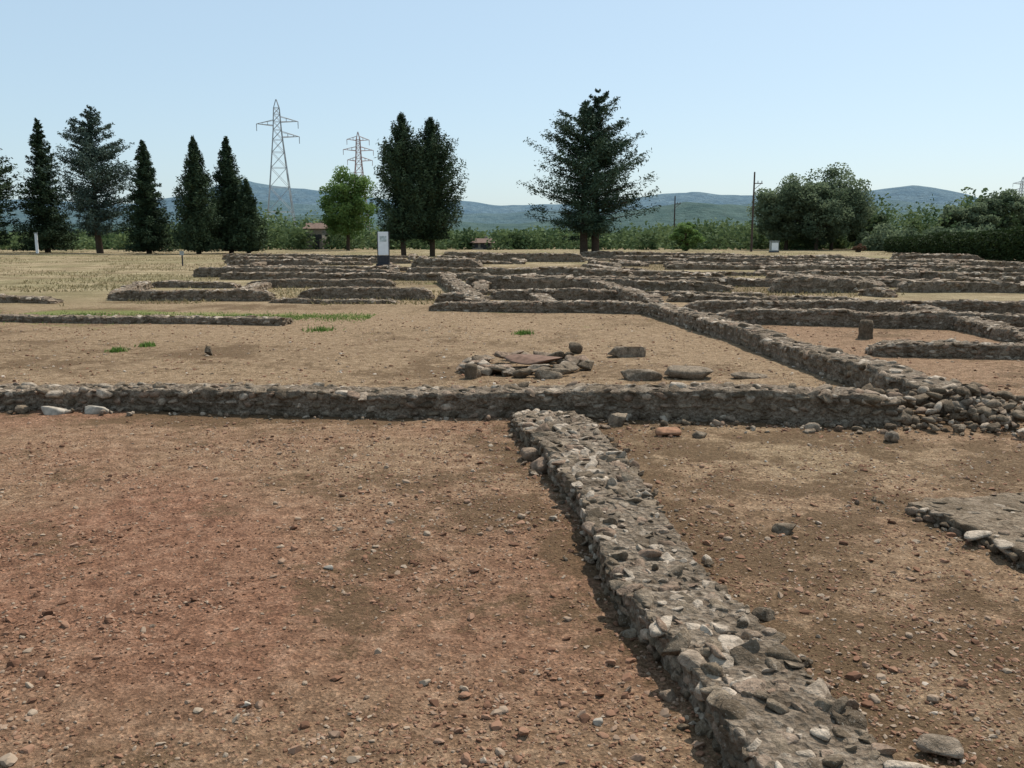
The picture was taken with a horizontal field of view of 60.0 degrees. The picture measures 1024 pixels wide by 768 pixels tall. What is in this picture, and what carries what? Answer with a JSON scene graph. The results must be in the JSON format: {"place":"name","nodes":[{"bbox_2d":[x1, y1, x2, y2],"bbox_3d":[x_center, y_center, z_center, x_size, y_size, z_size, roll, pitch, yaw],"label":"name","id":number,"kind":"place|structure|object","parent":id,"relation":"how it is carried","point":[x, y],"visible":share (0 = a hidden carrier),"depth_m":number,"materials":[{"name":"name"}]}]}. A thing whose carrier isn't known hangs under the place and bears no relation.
{"place":"outdoors","nodes":[
{"label":"outdoors","id":0,"kind":"place"},
{"bbox_2d":[0,202,942,236],"bbox_3d":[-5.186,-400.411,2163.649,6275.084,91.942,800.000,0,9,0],"label":"hills","id":1,"kind":"structure","parent":0,"point":[689,211],"depth_m":2049.16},
{"bbox_2d":[1,200,962,224],"bbox_3d":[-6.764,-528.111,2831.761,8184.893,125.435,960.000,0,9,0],"label":"hills","id":2,"kind":"structure","parent":0,"point":[486,218],"depth_m":2743.91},
{"bbox_2d":[0,181,976,213],"bbox_3d":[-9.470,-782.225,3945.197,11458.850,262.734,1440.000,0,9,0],"label":"hills","id":3,"kind":"structure","parent":0,"point":[911,193],"depth_m":3836.89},
{"bbox_2d":[0,250,1011,305],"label":"dry grass","id":4,"kind":"structure","parent":0,"point":[101,284],"depth_m":35.29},
{"bbox_2d":[0,305,1022,394],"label":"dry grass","id":5,"kind":"structure","parent":0,"point":[421,340],"depth_m":14.67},
{"bbox_2d":[0,246,1023,767],"bbox_3d":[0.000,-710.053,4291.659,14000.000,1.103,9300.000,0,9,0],"label":"ground","id":6,"kind":"structure","parent":0,"point":[158,724],"depth_m":4.97,"materials":[{"name":"soil"}]},
{"bbox_2d":[0,148,27,245],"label":"cedar tree","id":7,"kind":"object","parent":6,"relation":"on","point":[6,185],"visible":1,"depth_m":93.49,"materials":[{"name":"green plant"}]},
{"bbox_2d":[7,117,81,252],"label":"spruce tree","id":8,"kind":"object","parent":6,"relation":"on","point":[39,197],"visible":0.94,"depth_m":96.02,"materials":[{"name":"green plant"}]},
{"bbox_2d":[34,105,137,252],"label":"cedar tree","id":9,"kind":"object","parent":6,"relation":"on","point":[88,158],"visible":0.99,"depth_m":91.76,"materials":[{"name":"green plant"}]},
{"bbox_2d":[0,314,289,325],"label":"ruined stone wall","id":10,"kind":"structure","parent":6,"relation":"on","point":[110,319],"depth_m":17.54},
{"bbox_2d":[0,314,293,325],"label":"facing stones","id":11,"kind":"object","parent":6,"relation":"on","point":[284,323],"visible":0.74,"depth_m":17.57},
{"bbox_2d":[117,139,179,253],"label":"spruce tree","id":12,"kind":"object","parent":6,"relation":"on","point":[146,231],"visible":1,"depth_m":89.45,"materials":[{"name":"green plant"}]},
{"bbox_2d":[3,309,374,327],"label":"grass tufts","id":13,"kind":"object","parent":6,"relation":"on","point":[334,316],"visible":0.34,"depth_m":19.24,"materials":[{"name":"green plant"}]},
{"bbox_2d":[108,288,273,300],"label":"ruined stone wall","id":14,"kind":"structure","parent":6,"relation":"on","point":[146,294],"depth_m":23.91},
{"bbox_2d":[107,288,276,300],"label":"facing stones","id":15,"kind":"object","parent":6,"relation":"on","point":[269,298],"visible":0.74,"depth_m":23.92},
{"bbox_2d":[165,135,225,253],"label":"cypress tree","id":16,"kind":"object","parent":6,"relation":"on","point":[196,226],"visible":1,"depth_m":87.32,"materials":[{"name":"green plant"}]},
{"bbox_2d":[152,280,238,287],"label":"ruined stone wall","id":17,"kind":"structure","parent":6,"relation":"on","point":[210,285],"depth_m":29.96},
{"bbox_2d":[209,136,258,252],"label":"cypress tree","id":18,"kind":"object","parent":6,"relation":"on","point":[229,180],"visible":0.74,"depth_m":91.10,"materials":[{"name":"green plant"}]},
{"bbox_2d":[226,177,269,252],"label":"cypress tree","id":19,"kind":"object","parent":6,"relation":"on","point":[247,217],"visible":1,"depth_m":89.76,"materials":[{"name":"green plant"}]},
{"bbox_2d":[0,408,507,424],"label":"scattered rubble","id":20,"kind":"object","parent":6,"relation":"on","point":[220,413],"visible":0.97,"depth_m":8.51,"materials":[{"name":"stone"}]},
{"bbox_2d":[228,259,321,265],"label":"ruined stone wall","id":21,"kind":"structure","parent":6,"relation":"on","point":[303,262],"depth_m":48.94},
{"bbox_2d":[256,99,299,226],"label":"electricity pylon","id":22,"kind":"object","parent":6,"relation":"on","point":[283,151],"visible":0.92,"depth_m":242.19,"materials":[{"name":"metal"}]},
{"bbox_2d":[193,267,395,276],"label":"ruined stone wall","id":23,"kind":"structure","parent":6,"relation":"on","point":[212,271],"depth_m":37.66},
{"bbox_2d":[192,266,397,276],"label":"facing stones","id":24,"kind":"object","parent":6,"relation":"on","point":[315,269],"visible":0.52,"depth_m":37.60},
{"bbox_2d":[226,255,407,263],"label":"ruined stone wall","id":25,"kind":"structure","parent":6,"relation":"on","point":[373,261],"depth_m":57.41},
{"bbox_2d":[224,255,412,263],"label":"facing stones","id":26,"kind":"object","parent":6,"relation":"on","point":[318,258],"visible":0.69,"depth_m":57.49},
{"bbox_2d":[247,278,393,287],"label":"ruined stone wall","id":27,"kind":"structure","parent":6,"relation":"on","point":[324,281],"depth_m":29.87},
{"bbox_2d":[246,278,395,287],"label":"facing stones","id":28,"kind":"object","parent":6,"relation":"on","point":[360,281],"visible":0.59,"depth_m":29.89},
{"bbox_2d":[271,298,397,303],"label":"ruined stone wall","id":29,"kind":"structure","parent":6,"relation":"on","point":[321,301],"depth_m":22.85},
{"bbox_2d":[316,165,378,249],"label":"broadleaf tree","id":30,"kind":"object","parent":6,"relation":"on","point":[347,217],"visible":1,"depth_m":111.20,"materials":[{"name":"green plant"}]},
{"bbox_2d":[221,272,483,280],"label":"ruined stone wall","id":31,"kind":"structure","parent":6,"relation":"on","point":[287,275],"depth_m":35.31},
{"bbox_2d":[219,271,490,280],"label":"facing stones","id":32,"kind":"object","parent":6,"relation":"on","point":[430,274],"visible":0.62,"depth_m":35.32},
{"bbox_2d":[343,132,373,233],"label":"electricity pylon","id":33,"kind":"object","parent":6,"relation":"on","point":[360,154],"visible":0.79,"depth_m":320.43,"materials":[{"name":"metal"}]},
{"bbox_2d":[297,286,434,299],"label":"facing stones","id":34,"kind":"object","parent":6,"relation":"on","point":[431,296],"visible":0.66,"depth_m":24.37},
{"bbox_2d":[300,286,432,299],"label":"ruined stone wall","id":35,"kind":"structure","parent":6,"relation":"on","point":[409,292],"depth_m":24.39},
{"bbox_2d":[376,231,391,265],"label":"information sign","id":36,"kind":"object","parent":6,"relation":"on","point":[383,251],"visible":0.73,"depth_m":47.91,"materials":[{"name":"metal"}]},
{"bbox_2d":[368,111,436,255],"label":"cypress tree","id":37,"kind":"object","parent":6,"relation":"on","point":[402,224],"visible":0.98,"depth_m":75.26,"materials":[{"name":"green plant"}]},
{"bbox_2d":[409,117,468,255],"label":"cypress tree","id":38,"kind":"object","parent":6,"relation":"on","point":[436,156],"visible":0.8,"depth_m":77.23,"materials":[{"name":"green plant"}]},
{"bbox_2d":[410,256,482,267],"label":"ruined stone wall","id":39,"kind":"structure","parent":6,"relation":"on","point":[426,261],"depth_m":41.24,"materials":[{"name":"stone"}]},
{"bbox_2d":[0,382,898,426],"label":"ruined stone wall","id":40,"kind":"structure","parent":6,"relation":"on","point":[649,410],"depth_m":8.41,"materials":[{"name":"stone"}]},
{"bbox_2d":[0,381,906,424],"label":"facing stones","id":41,"kind":"object","parent":40,"relation":"on","point":[827,396],"visible":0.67,"depth_m":8.47,"materials":[{"name":"stone"}]},
{"bbox_2d":[437,273,483,301],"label":"ruined stone wall","id":42,"kind":"structure","parent":6,"relation":"on","point":[470,297],"depth_m":26.38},
{"bbox_2d":[437,272,487,301],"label":"facing stones","id":43,"kind":"object","parent":6,"relation":"on","point":[458,288],"visible":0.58,"depth_m":26.50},
{"bbox_2d":[0,419,1022,767],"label":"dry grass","id":44,"kind":"structure","parent":6,"relation":"on","point":[444,523],"depth_m":5.54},
{"bbox_2d":[0,187,1023,249],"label":"distant trees","id":45,"kind":"object","parent":6,"relation":"on","point":[294,237],"visible":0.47,"depth_m":122.63,"materials":[{"name":"green plant"}]},
{"bbox_2d":[0,312,1023,404],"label":"courtyard pebbles","id":46,"kind":"object","parent":6,"relation":"on","point":[432,372],"visible":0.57,"depth_m":13.21,"materials":[{"name":"stone"}]},
{"bbox_2d":[456,350,593,377],"bbox_3d":[0.174,-0.282,11.709,1.802,0.198,1.842,0,9,0],"label":"stone hearth","id":47,"kind":"object","parent":6,"relation":"on","point":[568,362],"visible":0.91,"depth_m":11.43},
{"bbox_2d":[476,253,582,261],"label":"ruined stone wall","id":48,"kind":"structure","parent":6,"relation":"on","point":[546,257],"depth_m":61.00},
{"bbox_2d":[475,252,585,261],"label":"facing stones","id":49,"kind":"object","parent":6,"relation":"on","point":[552,254],"visible":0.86,"depth_m":61.01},
{"bbox_2d":[429,300,643,313],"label":"facing stones","id":50,"kind":"object","parent":6,"relation":"on","point":[516,306],"visible":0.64,"depth_m":20.15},
{"bbox_2d":[431,300,644,313],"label":"ruined stone wall","id":51,"kind":"structure","parent":6,"relation":"on","point":[555,306],"depth_m":20.12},
{"bbox_2d":[405,266,682,276],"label":"ruined stone wall","id":52,"kind":"structure","parent":6,"relation":"on","point":[473,269],"depth_m":37.93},
{"bbox_2d":[407,266,692,276],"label":"facing stones","id":53,"kind":"object","parent":6,"relation":"on","point":[518,269],"visible":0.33,"depth_m":37.83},
{"bbox_2d":[489,287,617,300],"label":"facing stones","id":54,"kind":"object","parent":6,"relation":"on","point":[527,292],"visible":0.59,"depth_m":23.99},
{"bbox_2d":[490,287,617,300],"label":"ruined stone wall","id":55,"kind":"structure","parent":6,"relation":"on","point":[579,297],"depth_m":24.02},
{"bbox_2d":[536,266,633,276],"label":"ruined stone wall","id":56,"kind":"structure","parent":6,"relation":"on","point":[581,270],"depth_m":35.48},
{"bbox_2d":[538,266,633,276],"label":"facing stones","id":57,"kind":"object","parent":6,"relation":"on","point":[595,269],"visible":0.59,"depth_m":35.46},
{"bbox_2d":[516,88,660,251],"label":"pine tree","id":58,"kind":"object","parent":6,"relation":"on","point":[593,185],"visible":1,"depth_m":73.06,"materials":[{"name":"green plant"}]},
{"bbox_2d":[465,274,728,291],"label":"ruined stone wall","id":59,"kind":"structure","parent":6,"relation":"on","point":[555,283],"depth_m":28.13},
{"bbox_2d":[467,275,734,291],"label":"facing stones","id":60,"kind":"object","parent":6,"relation":"on","point":[697,283],"visible":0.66,"depth_m":27.94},
{"bbox_2d":[587,281,662,302],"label":"ruined stone wall","id":61,"kind":"structure","parent":6,"relation":"on","point":[639,292],"depth_m":23.02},
{"bbox_2d":[587,280,663,302],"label":"facing stones","id":62,"kind":"object","parent":61,"relation":"attached to","point":[625,290],"visible":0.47,"depth_m":23.08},
{"bbox_2d":[608,346,645,357],"bbox_3d":[1.613,-0.460,12.905,0.595,0.208,0.316,-4,10,-22],"label":"loose stone","id":63,"kind":"object","parent":6,"relation":"on","point":[622,352],"visible":0.94,"depth_m":12.77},
{"bbox_2d":[620,369,662,380],"bbox_3d":[1.569,-0.100,10.739,0.510,0.163,0.236,0,9,0],"label":"loose stone","id":64,"kind":"object","parent":6,"relation":"on","point":[639,374],"visible":0.93,"depth_m":10.67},
{"bbox_2d":[581,251,742,258],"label":"ruined stone wall","id":65,"kind":"structure","parent":6,"relation":"on","point":[597,255],"depth_m":70.36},
{"bbox_2d":[668,221,706,250],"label":"round shrub","id":66,"kind":"object","parent":6,"relation":"on","point":[684,234],"visible":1,"depth_m":107.40,"materials":[{"name":"green plant"}]},
{"bbox_2d":[664,365,713,379],"bbox_3d":[2.176,-0.135,10.870,0.615,0.182,0.393,0,9,0],"label":"loose stone","id":67,"kind":"object","parent":6,"relation":"on","point":[687,372],"visible":0.94,"depth_m":10.73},
{"bbox_2d":[508,428,872,764],"bbox_3d":[0.706,0.868,4.995,0.924,0.109,6.008,-1,9,-6],"label":"scattered rubble","id":68,"kind":"object","parent":6,"relation":"on","point":[702,728],"visible":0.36,"depth_m":3.98,"materials":[{"name":"stone"}]},
{"bbox_2d":[511,411,893,767],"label":"ruined stone wall","id":69,"kind":"structure","parent":6,"relation":"on","point":[759,715],"depth_m":3.54,"materials":[{"name":"stone"}]},
{"bbox_2d":[464,274,952,286],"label":"facing stones","id":70,"kind":"object","parent":6,"relation":"on","point":[722,279],"visible":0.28,"depth_m":30.76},
{"bbox_2d":[669,263,767,269],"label":"ruined stone wall","id":71,"kind":"structure","parent":6,"relation":"on","point":[700,267],"depth_m":46.45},
{"bbox_2d":[510,408,929,767],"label":"facing stones","id":72,"kind":"object","parent":6,"relation":"on","point":[740,651],"visible":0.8,"depth_m":3.61,"materials":[{"name":"stone"}]},
{"bbox_2d":[609,254,847,261],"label":"facing stones","id":73,"kind":"object","parent":6,"relation":"on","point":[682,256],"visible":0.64,"depth_m":60.68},
{"bbox_2d":[611,255,846,261],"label":"ruined stone wall","id":74,"kind":"structure","parent":6,"relation":"on","point":[656,258],"depth_m":60.84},
{"bbox_2d":[526,275,946,286],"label":"ruined stone wall","id":75,"kind":"structure","parent":6,"relation":"on","point":[764,283],"depth_m":30.79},
{"bbox_2d":[598,415,915,434],"bbox_3d":[2.187,0.381,7.959,2.858,0.100,0.500,1,9,6],"label":"scattered rubble","id":76,"kind":"object","parent":6,"relation":"on","point":[664,419],"visible":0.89,"depth_m":7.99,"materials":[{"name":"stone"}]},
{"bbox_2d":[670,294,856,301],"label":"ruined stone wall","id":77,"kind":"structure","parent":6,"relation":"on","point":[699,298],"depth_m":23.13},
{"bbox_2d":[666,293,864,301],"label":"facing stones","id":78,"kind":"object","parent":6,"relation":"on","point":[774,297],"visible":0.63,"depth_m":23.04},
{"bbox_2d":[746,173,826,249],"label":"broadleaf tree","id":79,"kind":"object","parent":6,"relation":"on","point":[771,207],"visible":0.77,"depth_m":114.68,"materials":[{"name":"green plant"}]},
{"bbox_2d":[686,257,940,262],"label":"ruined stone wall","id":80,"kind":"structure","parent":6,"relation":"on","point":[752,260],"depth_m":53.26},
{"bbox_2d":[684,256,942,262],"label":"facing stones","id":81,"kind":"object","parent":6,"relation":"on","point":[791,259],"visible":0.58,"depth_m":52.97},
{"bbox_2d":[772,276,855,292],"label":"ruined stone wall","id":82,"kind":"structure","parent":6,"relation":"on","point":[796,287],"depth_m":27.27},
{"bbox_2d":[767,275,860,292],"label":"facing stones","id":83,"kind":"object","parent":6,"relation":"on","point":[772,289],"visible":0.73,"depth_m":27.28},
{"bbox_2d":[782,182,855,249],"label":"broadleaf tree","id":84,"kind":"object","parent":6,"relation":"on","point":[830,214],"visible":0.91,"depth_m":113.07,"materials":[{"name":"green plant"}]},
{"bbox_2d":[643,304,995,414],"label":"ruined stone wall","id":85,"kind":"structure","parent":6,"relation":"on","point":[852,379],"depth_m":11.43,"materials":[{"name":"stone"}]},
{"bbox_2d":[642,302,1001,412],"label":"facing stones","id":86,"kind":"object","parent":85,"relation":"attached to","point":[862,363],"visible":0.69,"depth_m":11.51,"materials":[{"name":"stone"}]},
{"bbox_2d":[760,264,880,270],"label":"facing stones","id":87,"kind":"object","parent":6,"relation":"on","point":[838,266],"visible":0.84,"depth_m":44.05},
{"bbox_2d":[765,264,879,270],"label":"ruined stone wall","id":88,"kind":"structure","parent":6,"relation":"on","point":[788,268],"depth_m":44.16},
{"bbox_2d":[798,162,877,249],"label":"broadleaf tree","id":89,"kind":"object","parent":6,"relation":"on","point":[859,199],"visible":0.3,"depth_m":115.94,"materials":[{"name":"green plant"}]},
{"bbox_2d":[683,299,1023,313],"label":"facing stones","id":90,"kind":"object","parent":6,"relation":"on","point":[876,301],"visible":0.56,"depth_m":19.91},
{"bbox_2d":[684,299,1023,313],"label":"ruined stone wall","id":91,"kind":"structure","parent":6,"relation":"on","point":[868,307],"depth_m":19.89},
{"bbox_2d":[858,320,873,338],"bbox_3d":[6.000,-0.918,15.051,0.245,0.350,0.244,-7,12,-37],"label":"stone pillar stub","id":92,"kind":"object","parent":6,"relation":"on","point":[865,330],"visible":0.95,"depth_m":14.96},
{"bbox_2d":[716,306,1023,329],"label":"facing stones","id":93,"kind":"object","parent":6,"relation":"on","point":[839,311],"visible":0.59,"depth_m":16.97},
{"bbox_2d":[721,308,1023,329],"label":"ruined stone wall","id":94,"kind":"structure","parent":6,"relation":"on","point":[945,320],"depth_m":16.96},
{"bbox_2d":[774,269,1023,278],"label":"facing stones","id":95,"kind":"object","parent":6,"relation":"on","point":[977,274],"visible":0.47,"depth_m":35.99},
{"bbox_2d":[779,271,1020,278],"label":"ruined stone wall","id":96,"kind":"structure","parent":6,"relation":"on","point":[913,274],"depth_m":36.00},
{"bbox_2d":[818,262,988,270],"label":"ruined stone wall","id":97,"kind":"structure","parent":6,"relation":"on","point":[944,268],"depth_m":44.63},
{"bbox_2d":[817,262,993,270],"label":"facing stones","id":98,"kind":"object","parent":6,"relation":"on","point":[905,265],"visible":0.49,"depth_m":44.63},
{"bbox_2d":[804,419,1017,441],"bbox_3d":[4.507,0.381,7.988,3.804,0.114,1.723,0,9,0],"label":"scattered rubble","id":99,"kind":"object","parent":6,"relation":"on","point":[972,426],"visible":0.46,"depth_m":7.90,"materials":[{"name":"stone"}]},
{"bbox_2d":[854,221,998,250],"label":"shrubbery","id":100,"kind":"object","parent":6,"relation":"on","point":[873,242],"visible":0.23,"depth_m":108.39,"materials":[{"name":"green plant"}]},
{"bbox_2d":[855,496,1021,568],"bbox_3d":[2.647,0.962,4.518,0.212,0.057,2.668,-3,10,-16],"label":"scattered rubble","id":101,"kind":"object","parent":6,"relation":"on","point":[935,525],"visible":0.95,"depth_m":5.21,"materials":[{"name":"stone"}]},
{"bbox_2d":[916,734,963,758],"bbox_3d":[1.421,1.211,2.948,0.149,0.061,0.103,0,9,0],"label":"loose stone","id":102,"kind":"object","parent":6,"relation":"on","point":[945,746],"visible":1,"depth_m":2.93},
{"bbox_2d":[857,382,1023,442],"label":"rubble heap","id":103,"kind":"object","parent":6,"relation":"on","point":[1009,414],"visible":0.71,"depth_m":8.23,"materials":[{"name":"stone"}]},
{"bbox_2d":[865,338,1023,359],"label":"facing stones","id":104,"kind":"object","parent":6,"relation":"on","point":[940,345],"visible":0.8,"depth_m":12.65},
{"bbox_2d":[869,339,1023,359],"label":"ruined stone wall","id":105,"kind":"structure","parent":6,"relation":"on","point":[983,349],"depth_m":12.64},
{"bbox_2d":[883,225,1023,261],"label":"clipped hedge","id":106,"kind":"object","parent":6,"relation":"on","point":[1001,244],"visible":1,"depth_m":71.35,"materials":[{"name":"green plant"}]},
{"bbox_2d":[894,279,1023,292],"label":"facing stones","id":107,"kind":"object","parent":6,"relation":"on","point":[899,290],"visible":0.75,"depth_m":27.29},
{"bbox_2d":[897,280,1023,292],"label":"ruined stone wall","id":108,"kind":"structure","parent":6,"relation":"on","point":[936,287],"depth_m":27.30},
{"bbox_2d":[898,305,1023,342],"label":"ruined stone wall","id":109,"kind":"structure","parent":6,"relation":"on","point":[996,331],"depth_m":15.45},
{"bbox_2d":[899,304,1023,342],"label":"facing stones","id":110,"kind":"object","parent":6,"relation":"on","point":[1020,338],"visible":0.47,"depth_m":15.64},
{"bbox_2d":[905,493,1023,561],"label":"facing stones","id":111,"kind":"object","parent":6,"relation":"on","point":[1000,545],"visible":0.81,"depth_m":5.16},
{"bbox_2d":[907,492,1023,567],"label":"stone floor slab","id":112,"kind":"structure","parent":6,"relation":"on","point":[963,521],"depth_m":5.26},
{"bbox_2d":[937,202,1001,231],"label":"broadleaf tree","id":113,"kind":"object","parent":6,"relation":"on","point":[971,215],"visible":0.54,"depth_m":118.70,"materials":[{"name":"green plant"}]},
{"bbox_2d":[975,188,1023,228],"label":"broadleaf tree","id":114,"kind":"object","parent":6,"relation":"on","point":[996,204],"visible":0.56,"depth_m":121.42,"materials":[{"name":"green plant"}]},
{"bbox_2d":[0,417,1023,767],"bbox_3d":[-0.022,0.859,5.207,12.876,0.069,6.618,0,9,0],"label":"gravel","id":115,"kind":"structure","parent":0,"point":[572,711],"depth_m":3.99,"materials":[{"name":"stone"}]},
{"bbox_2d":[0,0,1023,205],"label":"sky","id":116,"kind":"structure","parent":0,"point":[927,93],"materials":[{"name":"blue"}]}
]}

